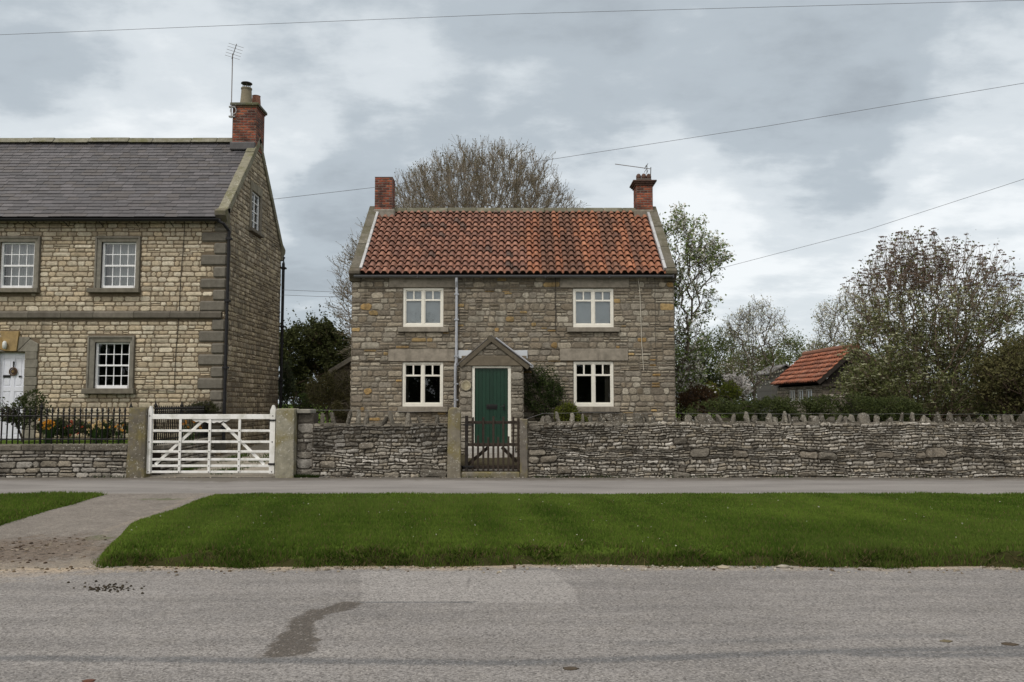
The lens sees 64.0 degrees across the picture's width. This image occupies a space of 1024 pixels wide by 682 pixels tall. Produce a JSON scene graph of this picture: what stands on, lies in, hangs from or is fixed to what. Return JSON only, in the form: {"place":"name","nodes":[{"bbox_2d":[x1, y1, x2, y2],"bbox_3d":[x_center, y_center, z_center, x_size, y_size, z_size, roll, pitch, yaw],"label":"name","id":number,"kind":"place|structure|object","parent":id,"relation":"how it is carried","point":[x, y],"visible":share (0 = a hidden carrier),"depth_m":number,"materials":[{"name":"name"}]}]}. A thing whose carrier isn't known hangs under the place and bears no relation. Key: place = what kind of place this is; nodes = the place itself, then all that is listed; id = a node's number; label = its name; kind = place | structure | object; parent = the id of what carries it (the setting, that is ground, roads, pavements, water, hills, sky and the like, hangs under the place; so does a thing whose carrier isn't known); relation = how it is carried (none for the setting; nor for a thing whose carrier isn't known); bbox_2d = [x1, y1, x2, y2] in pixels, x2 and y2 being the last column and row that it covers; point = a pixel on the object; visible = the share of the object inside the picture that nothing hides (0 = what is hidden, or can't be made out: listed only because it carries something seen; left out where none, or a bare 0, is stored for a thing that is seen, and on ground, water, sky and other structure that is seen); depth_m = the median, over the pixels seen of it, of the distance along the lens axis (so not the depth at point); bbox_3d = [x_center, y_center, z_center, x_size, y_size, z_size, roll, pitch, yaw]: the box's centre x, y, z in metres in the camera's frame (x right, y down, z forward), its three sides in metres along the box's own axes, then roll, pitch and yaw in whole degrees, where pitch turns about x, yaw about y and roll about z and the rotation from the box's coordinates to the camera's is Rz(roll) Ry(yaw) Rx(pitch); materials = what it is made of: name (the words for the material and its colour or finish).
{"place":"outdoors","nodes":[
{"label":"outdoors","id":0,"kind":"place"},
{"bbox_2d":[0,490,107,525],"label":"grass bank","id":1,"kind":"structure","parent":0,"point":[28,512],"depth_m":12.04,"materials":[{"name":"green plant"}]},
{"bbox_2d":[2,440,176,443],"bbox_3d":[-15.071,2.480,19.722,13.857,0.055,4.693,0,-4,0],"label":"front garden","id":2,"kind":"object","parent":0,"point":[42,442],"visible":0.2,"depth_m":20.92,"materials":[{"name":"plant"}]},
{"bbox_2d":[0,389,51,441],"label":"rose bush","id":3,"kind":"object","parent":2,"relation":"on","point":[23,399],"visible":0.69,"depth_m":20.37,"materials":[{"name":"green plant"}]},
{"bbox_2d":[38,418,56,443],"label":"flower clump","id":4,"kind":"object","parent":2,"relation":"on","point":[48,429],"visible":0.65,"depth_m":19.11,"materials":[{"name":"green plant"}]},
{"bbox_2d":[31,414,86,441],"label":"border plants","id":5,"kind":"object","parent":2,"relation":"on","point":[60,424],"visible":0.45,"depth_m":20.37,"materials":[{"name":"green plant"}]},
{"bbox_2d":[64,420,83,442],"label":"flower clump","id":6,"kind":"object","parent":2,"relation":"on","point":[70,441],"visible":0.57,"depth_m":19.16,"materials":[{"name":"green plant"}]},
{"bbox_2d":[87,418,106,443],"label":"flower clump","id":7,"kind":"object","parent":2,"relation":"on","point":[94,430],"visible":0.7,"depth_m":19.17,"materials":[{"name":"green plant"}]},
{"bbox_2d":[77,417,128,440],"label":"border plants","id":8,"kind":"object","parent":2,"relation":"on","point":[110,428],"visible":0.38,"depth_m":20.58,"materials":[{"name":"green plant"}]},
{"bbox_2d":[109,424,127,442],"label":"flower clump","id":9,"kind":"object","parent":2,"relation":"on","point":[121,434],"visible":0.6,"depth_m":19.18,"materials":[{"name":"green plant"}]},
{"bbox_2d":[184,398,220,437],"bbox_3d":[-8.136,2.041,21.505,0.835,1.107,0.855,-3,-5,37],"label":"corner shrub","id":10,"kind":"object","parent":2,"relation":"on","point":[211,404],"visible":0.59,"depth_m":21.43,"materials":[{"name":"green plant"}]},
{"bbox_2d":[0,493,226,569],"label":"driveway","id":11,"kind":"structure","parent":0,"point":[111,517],"depth_m":10.44,"materials":[{"name":"beige gravel"}]},
{"bbox_2d":[0,536,106,563],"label":"mud clods","id":12,"kind":"object","parent":11,"relation":"on","point":[26,549],"visible":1,"depth_m":9.18,"materials":[{"name":"soil"}]},
{"bbox_2d":[149,443,274,476],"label":"gravel drive","id":13,"kind":"structure","parent":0,"point":[264,446],"depth_m":18.79,"materials":[{"name":"grey gravel"}]},
{"bbox_2d":[152,437,214,474],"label":"return wall","id":14,"kind":"structure","parent":13,"relation":"on","point":[188,446],"depth_m":19.04,"materials":[{"name":"stone"}]},
{"bbox_2d":[153,401,209,444],"bbox_3d":[-7.892,1.923,19.755,0.090,0.968,4.177,0,-4,-5],"label":"iron railing","id":15,"kind":"object","parent":14,"relation":"on","point":[161,424],"visible":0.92,"depth_m":19.10,"materials":[{"name":"black metal"}]},
{"bbox_2d":[182,419,201,444],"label":"flower clump","id":16,"kind":"object","parent":13,"relation":"on","point":[189,427],"visible":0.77,"depth_m":19.25,"materials":[{"name":"green plant"}]},
{"bbox_2d":[170,453,268,474],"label":"drive weeds","id":17,"kind":"object","parent":13,"relation":"on","point":[230,469],"visible":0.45,"depth_m":18.80,"materials":[{"name":"green plant"}]},
{"bbox_2d":[278,359,295,407],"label":"ivy bush","id":18,"kind":"object","parent":13,"relation":"on","point":[287,389],"visible":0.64,"depth_m":28.85,"materials":[{"name":"green plant"}]},
{"bbox_2d":[287,392,311,408],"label":"green shrub","id":19,"kind":"object","parent":13,"relation":"on","point":[301,401],"visible":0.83,"depth_m":27.90,"materials":[{"name":"green plant"}]},
{"bbox_2d":[301,364,350,422],"bbox_3d":[-5.028,1.746,23.074,1.896,2.502,2.154,0,-4,0],"label":"twiggy bush","id":20,"kind":"object","parent":13,"relation":"on","point":[329,383],"visible":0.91,"depth_m":23.15,"materials":[{"name":"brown plant"}]},
{"bbox_2d":[328,357,350,422],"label":"outhouse","id":21,"kind":"structure","parent":13,"relation":"on","point":[345,364],"depth_m":26.91,"materials":[{"name":"stone"}]},
{"bbox_2d":[462,453,516,470],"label":"garden path","id":22,"kind":"structure","parent":0,"point":[490,456],"depth_m":19.40,"materials":[{"name":"grey stone"}]},
{"bbox_2d":[1,0,1020,34],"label":"overhead wire","id":23,"kind":"object","parent":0,"point":[521,13],"visible":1,"depth_m":14.46,"materials":[{"name":"black metal"}]},
{"bbox_2d":[0,564,1023,681],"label":"road","id":24,"kind":"structure","parent":0,"point":[547,623],"depth_m":6.12,"materials":[{"name":"grey asphalt"}]},
{"bbox_2d":[82,679,95,681],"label":"dead leaf","id":25,"kind":"object","parent":24,"relation":"on","point":[89,680],"visible":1,"depth_m":4.88,"materials":[{"name":"plant"}]},
{"bbox_2d":[67,580,144,593],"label":"droppings","id":26,"kind":"object","parent":24,"relation":"on","point":[105,587],"visible":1,"depth_m":7.30,"materials":[{"name":"soil"}]},
{"bbox_2d":[0,477,1023,575],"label":"edge gravel","id":27,"kind":"structure","parent":24,"relation":"on","point":[446,567],"depth_m":8.18,"materials":[{"name":"beige gravel"}]},
{"bbox_2d":[563,666,578,669],"bbox_3d":[0.367,2.038,5.105,0.099,0.006,0.071,2,-5,-23],"label":"dung lump","id":28,"kind":"object","parent":24,"relation":"on","point":[569,668],"visible":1,"depth_m":5.09,"materials":[{"name":"soil"}]},
{"bbox_2d":[716,565,730,568],"bbox_3d":[2.125,2.261,8.209,0.148,0.030,0.130,0,-4,0],"label":"loose stone","id":29,"kind":"object","parent":24,"relation":"on","point":[723,567],"visible":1,"depth_m":8.18,"materials":[{"name":"beige stone"}]},
{"bbox_2d":[776,564,788,567],"bbox_3d":[2.720,2.265,8.246,0.138,0.027,0.102,0,-4,0],"label":"loose stone","id":30,"kind":"object","parent":24,"relation":"on","point":[783,566],"visible":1,"depth_m":8.21,"materials":[{"name":"beige stone"}]},
{"bbox_2d":[1001,642,1018,645],"bbox_3d":[3.415,2.077,5.620,0.103,0.007,0.086,-4,-6,43],"label":"dung lump","id":31,"kind":"object","parent":24,"relation":"on","point":[1009,644],"visible":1,"depth_m":5.61,"materials":[{"name":"soil"}]},
{"bbox_2d":[0,477,1023,493],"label":"pavement","id":32,"kind":"structure","parent":0,"point":[563,485],"depth_m":15.47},
{"bbox_2d":[0,443,127,477],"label":"stone wall","id":33,"kind":"structure","parent":32,"relation":"on","point":[63,460],"depth_m":17.14,"materials":[{"name":"stone"}]},
{"bbox_2d":[0,403,132,443],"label":"iron railing","id":34,"kind":"object","parent":33,"relation":"on","point":[41,415],"visible":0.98,"depth_m":17.38,"materials":[{"name":"black metal"}]},
{"bbox_2d":[126,407,151,477],"bbox_3d":[-7.845,2.183,17.281,0.387,1.555,0.383,0,-4,0],"label":"stone gatepost","id":35,"kind":"object","parent":32,"relation":"on","point":[137,444],"visible":0.79,"depth_m":17.11,"materials":[{"name":"grey stone"}]},
{"bbox_2d":[146,405,275,473],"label":"field gate","id":36,"kind":"structure","parent":35,"relation":"attached to","point":[213,418],"depth_m":17.21,"materials":[{"name":"paint"}]},
{"bbox_2d":[275,408,297,477],"bbox_3d":[-4.732,2.191,17.241,0.399,1.535,0.388,0,-4,0],"label":"stone gatepost","id":37,"kind":"object","parent":32,"relation":"on","point":[286,445],"visible":0.87,"depth_m":17.06,"materials":[{"name":"grey stone"}]},
{"bbox_2d":[296,409,318,474],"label":"stone pier","id":38,"kind":"structure","parent":32,"relation":"on","point":[307,419],"depth_m":17.26,"materials":[{"name":"grey stone"}]},
{"bbox_2d":[311,409,447,476],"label":"drystone wall","id":39,"kind":"structure","parent":32,"relation":"on","point":[383,448],"depth_m":17.17,"materials":[{"name":"stone"}]},
{"bbox_2d":[447,407,460,477],"bbox_3d":[-1.209,2.178,17.228,0.290,1.559,0.274,0,-4,0],"label":"stone gatepost","id":40,"kind":"object","parent":32,"relation":"on","point":[454,447],"visible":0.95,"depth_m":17.10,"materials":[{"name":"grey stone"}]},
{"bbox_2d":[461,471,519,477],"bbox_3d":[-0.451,2.832,17.292,1.224,0.163,0.400,0,-4,0],"label":"stone step","id":41,"kind":"object","parent":32,"relation":"on","point":[497,474],"visible":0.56,"depth_m":17.09,"materials":[{"name":"grey stone"}]},
{"bbox_2d":[461,416,519,471],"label":"picket gate","id":42,"kind":"structure","parent":41,"relation":"on","point":[503,444],"depth_m":17.21,"materials":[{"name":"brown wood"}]},
{"bbox_2d":[93,473,926,477],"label":"wall weeds","id":43,"kind":"object","parent":32,"relation":"on","point":[305,476],"depth_m":17.07,"materials":[{"name":"green plant"}]},
{"bbox_2d":[520,419,527,477],"bbox_3d":[0.249,2.304,17.267,0.170,1.313,0.238,0,-4,0],"label":"stone gatepost","id":44,"kind":"object","parent":32,"relation":"on","point":[523,450],"visible":0.97,"depth_m":17.16,"materials":[{"name":"grey stone"}]},
{"bbox_2d":[527,411,1023,477],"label":"drystone wall","id":45,"kind":"structure","parent":32,"relation":"on","point":[703,445],"depth_m":17.18,"materials":[{"name":"stone"}]},
{"bbox_2d":[527,412,994,418],"bbox_3d":[7.192,1.581,17.337,13.789,0.146,0.004,0,-4,0],"label":"coping wire","id":46,"kind":"object","parent":45,"relation":"attached to","point":[808,413],"visible":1,"depth_m":17.34,"materials":[{"name":"grey metal"}]},
{"bbox_2d":[0,0,1023,403],"label":"sky","id":47,"kind":"structure","parent":0,"point":[347,105],"materials":[{"name":"grey"}]},
{"bbox_2d":[91,491,1023,569],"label":"grass verge","id":48,"kind":"object","parent":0,"point":[1008,557],"depth_m":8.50,"materials":[{"name":"green plant"}]},
{"bbox_2d":[131,491,1016,550],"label":"fallen petals","id":49,"kind":"object","parent":48,"relation":"on","point":[593,520],"visible":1,"depth_m":10.60,"materials":[{"name":"white plant"}]},
{"bbox_2d":[288,406,1003,422],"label":"back land","id":50,"kind":"structure","parent":0,"point":[676,415],"depth_m":74.06,"materials":[{"name":"green plant"}]},
{"bbox_2d":[278,390,332,422],"bbox_3d":[-9.091,2.750,38.000,6.822,2.823,1.674,0,-4,0],"label":"understory bush","id":51,"kind":"object","parent":50,"relation":"on","point":[313,407],"visible":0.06,"depth_m":37.59,"materials":[{"name":"green plant"}]},
{"bbox_2d":[792,335,831,361],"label":"garden tree","id":52,"kind":"object","parent":50,"relation":"on","point":[817,347],"depth_m":59.89,"materials":[{"name":"green plant"}]},
{"bbox_2d":[461,417,995,465],"bbox_3d":[18.785,4.119,38.602,46.431,0.322,42.393,0,-4,0],"label":"cottage garden","id":53,"kind":"object","parent":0,"point":[505,458],"depth_m":18.78,"materials":[{"name":"plant"}]},
{"bbox_2d":[323,135,590,358],"bbox_3d":[-2.064,-2.335,33.767,10.842,12.370,7.766,0,-4,0],"label":"bare tree","id":54,"kind":"object","parent":53,"relation":"on","point":[482,180],"visible":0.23,"depth_m":32.55,"materials":[{"name":"brown plant"}]},
{"bbox_2d":[349,173,676,454],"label":"stone cottage","id":55,"kind":"structure","parent":53,"relation":"on","point":[477,314],"depth_m":22.12,"materials":[{"name":"stone"}]},
{"bbox_2d":[388,349,454,411],"bbox_3d":[-2.429,1.063,21.995,1.791,1.682,0.195,0,-4,0],"label":"window","id":56,"kind":"structure","parent":55,"relation":"in","point":[393,354],"depth_m":22.00,"materials":[{"name":"paint"}]},
{"bbox_2d":[389,278,454,331],"bbox_3d":[-2.428,-0.986,22.165,1.803,1.497,0.225,0,-4,0],"label":"window","id":57,"kind":"structure","parent":55,"relation":"in","point":[422,307],"depth_m":22.17,"materials":[{"name":"paint"}]},
{"bbox_2d":[472,366,510,442],"bbox_3d":[-0.518,1.698,20.734,0.988,2.145,0.123,0,-4,0],"label":"door","id":58,"kind":"structure","parent":55,"relation":"in","point":[491,385],"depth_m":20.75,"materials":[{"name":"green paint"}]},
{"bbox_2d":[560,349,627,411],"bbox_3d":[2.205,1.055,21.996,1.826,1.699,0.195,0,-4,0],"label":"window","id":59,"kind":"structure","parent":55,"relation":"in","point":[565,354],"depth_m":22.00,"materials":[{"name":"paint"}]},
{"bbox_2d":[560,278,628,331],"bbox_3d":[2.237,-0.986,22.165,1.873,1.497,0.225,0,-4,0],"label":"window","id":60,"kind":"structure","parent":55,"relation":"in","point":[593,309],"depth_m":22.16,"materials":[{"name":"paint"}]},
{"bbox_2d":[616,164,650,174],"bbox_3d":[3.716,-5.203,25.114,1.113,0.512,0.400,0,-4,0],"label":"roof aerial","id":61,"kind":"object","parent":55,"relation":"on","point":[638,167],"visible":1,"depth_m":25.12,"materials":[{"name":"grey metal"}]},
{"bbox_2d":[524,356,569,421],"bbox_3d":[0.811,1.634,21.358,1.385,2.467,1.075,0,-4,0],"label":"evergreen bush","id":62,"kind":"object","parent":53,"relation":"on","point":[556,392],"visible":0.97,"depth_m":21.23,"materials":[{"name":"green plant"}]},
{"bbox_2d":[550,398,588,421],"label":"golden bush","id":63,"kind":"object","parent":53,"relation":"on","point":[564,410],"visible":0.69,"depth_m":20.89,"materials":[{"name":"green plant"}]},
{"bbox_2d":[675,379,718,420],"bbox_3d":[5.322,2.084,23.891,1.579,1.951,1.419,-2,-5,25],"label":"brown bush","id":64,"kind":"object","parent":53,"relation":"on","point":[690,396],"visible":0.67,"depth_m":23.73,"materials":[{"name":"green plant"}]},
{"bbox_2d":[659,203,735,420],"bbox_3d":[5.478,-0.617,25.624,3.187,7.624,2.445,0,-4,0],"label":"blossom tree","id":65,"kind":"object","parent":53,"relation":"on","point":[707,257],"visible":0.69,"depth_m":25.36,"materials":[{"name":"green plant"}]},
{"bbox_2d":[675,332,725,418],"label":"garden tree","id":66,"kind":"object","parent":53,"relation":"on","point":[709,350],"visible":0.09,"depth_m":51.56,"materials":[{"name":"green plant"}]},
{"bbox_2d":[675,341,745,410],"bbox_3d":[6.958,1.546,28.955,2.952,3.689,2.230,0,-4,0],"label":"laurel bush","id":67,"kind":"object","parent":53,"relation":"on","point":[712,378],"visible":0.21,"depth_m":28.71,"materials":[{"name":"green plant"}]},
{"bbox_2d":[702,380,720,414],"bbox_3d":[6.230,2.192,25.922,0.785,2.044,0.796,0,-4,0],"label":"golden conifer","id":68,"kind":"object","parent":53,"relation":"on","point":[715,389],"visible":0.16,"depth_m":25.83,"materials":[{"name":"green plant"}]},
{"bbox_2d":[682,321,751,417],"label":"garden tree","id":69,"kind":"object","parent":53,"relation":"on","point":[722,346],"visible":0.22,"depth_m":57.66,"materials":[{"name":"green plant"}]},
{"bbox_2d":[719,377,746,400],"bbox_3d":[6.882,2.156,25.952,0.926,2.119,0.930,-4,-6,42],"label":"golden conifer","id":70,"kind":"object","parent":53,"relation":"on","point":[734,392],"visible":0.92,"depth_m":25.81,"materials":[{"name":"green plant"}]},
{"bbox_2d":[714,372,752,412],"bbox_3d":[7.456,2.165,27.429,1.338,2.325,1.023,0,-4,0],"label":"magnolia","id":71,"kind":"object","parent":53,"relation":"on","point":[735,378],"visible":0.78,"depth_m":27.34,"materials":[{"name":"white plant"}]},
{"bbox_2d":[712,294,792,410],"bbox_3d":[10.556,0.856,35.982,3.573,6.133,2.783,0,-4,0],"label":"fruit tree","id":72,"kind":"object","parent":53,"relation":"on","point":[745,327],"visible":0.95,"depth_m":35.86,"materials":[{"name":"green plant"}]},
{"bbox_2d":[715,337,791,420],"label":"garden tree","id":73,"kind":"object","parent":53,"relation":"on","point":[768,357],"visible":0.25,"depth_m":49.49,"materials":[{"name":"green plant"}]},
{"bbox_2d":[754,364,788,419],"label":"timber shed","id":74,"kind":"structure","parent":53,"relation":"on","point":[769,390],"depth_m":40.48,"materials":[{"name":"grey wood"}]},
{"bbox_2d":[757,324,826,378],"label":"garden tree","id":75,"kind":"object","parent":53,"relation":"on","point":[794,345],"visible":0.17,"depth_m":54.80,"materials":[{"name":"green plant"}]},
{"bbox_2d":[687,389,926,421],"bbox_3d":[6.760,1.903,18.837,5.466,1.590,1.291,0,-4,0],"label":"juniper hedge","id":76,"kind":"object","parent":53,"relation":"on","point":[884,410],"visible":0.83,"depth_m":18.64,"materials":[{"name":"green plant"}]},
{"bbox_2d":[771,343,881,421],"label":"garden shed","id":77,"kind":"structure","parent":53,"relation":"on","point":[809,372],"depth_m":28.51,"materials":[{"name":"tile"}]},
{"bbox_2d":[790,390,795,401],"bbox_3d":[10.264,2.006,29.909,0.060,0.430,0.550,0,-4,0],"label":"window","id":78,"kind":"structure","parent":77,"relation":"in","point":[792,392],"depth_m":29.89,"materials":[{"name":"glass"}]},
{"bbox_2d":[798,390,803,400],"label":"window","id":79,"kind":"structure","parent":77,"relation":"in","point":[800,392],"depth_m":29.05,"materials":[{"name":"glass"}]},
{"bbox_2d":[806,389,812,397],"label":"window","id":80,"kind":"structure","parent":77,"relation":"in","point":[809,391],"depth_m":28.24,"materials":[{"name":"glass"}]},
{"bbox_2d":[846,387,881,421],"bbox_3d":[11.785,2.402,26.976,1.522,1.783,0.040,0,-4,0],"label":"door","id":81,"kind":"structure","parent":77,"relation":"in","point":[858,411],"depth_m":26.97,"materials":[{"name":"wood"}]},
{"bbox_2d":[797,281,892,354],"bbox_3d":[13.893,0.612,34.028,3.986,6.321,3.124,0,-4,0],"label":"fruit tree","id":82,"kind":"object","parent":53,"relation":"on","point":[842,307],"visible":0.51,"depth_m":34.05,"materials":[{"name":"green plant"}]},
{"bbox_2d":[867,343,937,399],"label":"garden tree","id":83,"kind":"object","parent":53,"relation":"on","point":[892,362],"visible":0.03,"depth_m":55.02,"materials":[{"name":"green plant"}]},
{"bbox_2d":[826,226,1023,421],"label":"tree","id":84,"kind":"object","parent":53,"relation":"on","point":[882,379],"visible":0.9,"depth_m":21.03,"materials":[{"name":"green plant"}]},
{"bbox_2d":[852,379,1019,421],"bbox_3d":[14.906,2.075,26.926,8.192,2.327,1.713,0,-4,0],"label":"understory bush","id":85,"kind":"object","parent":53,"relation":"on","point":[985,416],"visible":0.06,"depth_m":26.76,"materials":[{"name":"green plant"}]},
{"bbox_2d":[931,332,1005,418],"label":"garden tree","id":86,"kind":"object","parent":53,"relation":"on","point":[965,363],"visible":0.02,"depth_m":55.76,"materials":[{"name":"green plant"}]},
{"bbox_2d":[959,330,1023,418],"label":"olive shrub","id":87,"kind":"object","parent":53,"relation":"on","point":[1006,394],"visible":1,"depth_m":19.64,"materials":[{"name":"green plant"}]},
{"bbox_2d":[686,179,1022,277],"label":"overhead wire","id":88,"kind":"object","parent":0,"point":[871,228],"visible":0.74,"depth_m":28.18,"materials":[{"name":"black metal"}]},
{"label":"ground","id":89,"kind":"structure","parent":0,"visible":0},
{"bbox_2d":[0,81,286,455],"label":"stone house","id":90,"kind":"structure","parent":89,"relation":"on","point":[140,272],"depth_m":22.27,"materials":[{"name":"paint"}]},
{"bbox_2d":[0,353,24,437],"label":"door","id":91,"kind":"structure","parent":90,"relation":"in","point":[12,365],"depth_m":22.08,"materials":[{"name":"paint"}]},
{"bbox_2d":[0,236,40,292],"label":"window","id":92,"kind":"structure","parent":90,"relation":"in","point":[23,276],"depth_m":22.30,"materials":[{"name":"paint"}]},
{"bbox_2d":[81,336,135,393],"bbox_3d":[-10.781,0.639,22.025,1.390,1.558,0.320,0,-4,0],"label":"window","id":93,"kind":"structure","parent":90,"relation":"in","point":[92,378],"depth_m":22.00,"materials":[{"name":"paint"}]},
{"bbox_2d":[86,236,140,292],"bbox_3d":[-10.742,-2.061,22.304,1.399,1.543,0.470,0,-4,0],"label":"window","id":94,"kind":"structure","parent":90,"relation":"in","point":[124,258],"depth_m":22.28,"materials":[{"name":"paint"}]},
{"bbox_2d":[226,43,242,117],"bbox_3d":[-8.379,-7.798,24.615,0.438,2.114,0.605,3,-5,-33],"label":"tv aerial","id":95,"kind":"object","parent":90,"relation":"attached to","point":[231,107],"visible":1,"depth_m":24.76,"materials":[{"name":"grey metal"}]},
{"bbox_2d":[249,180,263,237],"bbox_3d":[-7.738,-3.972,24.767,0.190,1.518,1.142,0,-4,0],"label":"window","id":96,"kind":"structure","parent":90,"relation":"in","point":[254,187],"depth_m":24.80,"materials":[{"name":"paint"}]},
{"bbox_2d":[291,295,337,296],"bbox_3d":[-6.680,-1.578,28.717,0.070,0.338,3.598,-3,-5,33],"label":"overhead wire","id":97,"kind":"object","parent":90,"relation":"attached to","point":[317,296],"visible":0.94,"depth_m":28.79,"materials":[{"name":"black metal"}]},
{"bbox_2d":[277,83,1022,198],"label":"overhead wire","id":98,"kind":"object","parent":90,"relation":"attached to","point":[666,141],"visible":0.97,"depth_m":27.18,"materials":[{"name":"black metal"}]},
{"bbox_2d":[279,302,350,405],"bbox_3d":[-8.119,1.005,33.954,4.460,5.422,2.650,1,-4,-12],"label":"evergreen tree","id":99,"kind":"object","parent":89,"relation":"on","point":[321,340],"visible":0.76,"depth_m":33.50,"materials":[{"name":"green plant"}]}
]}

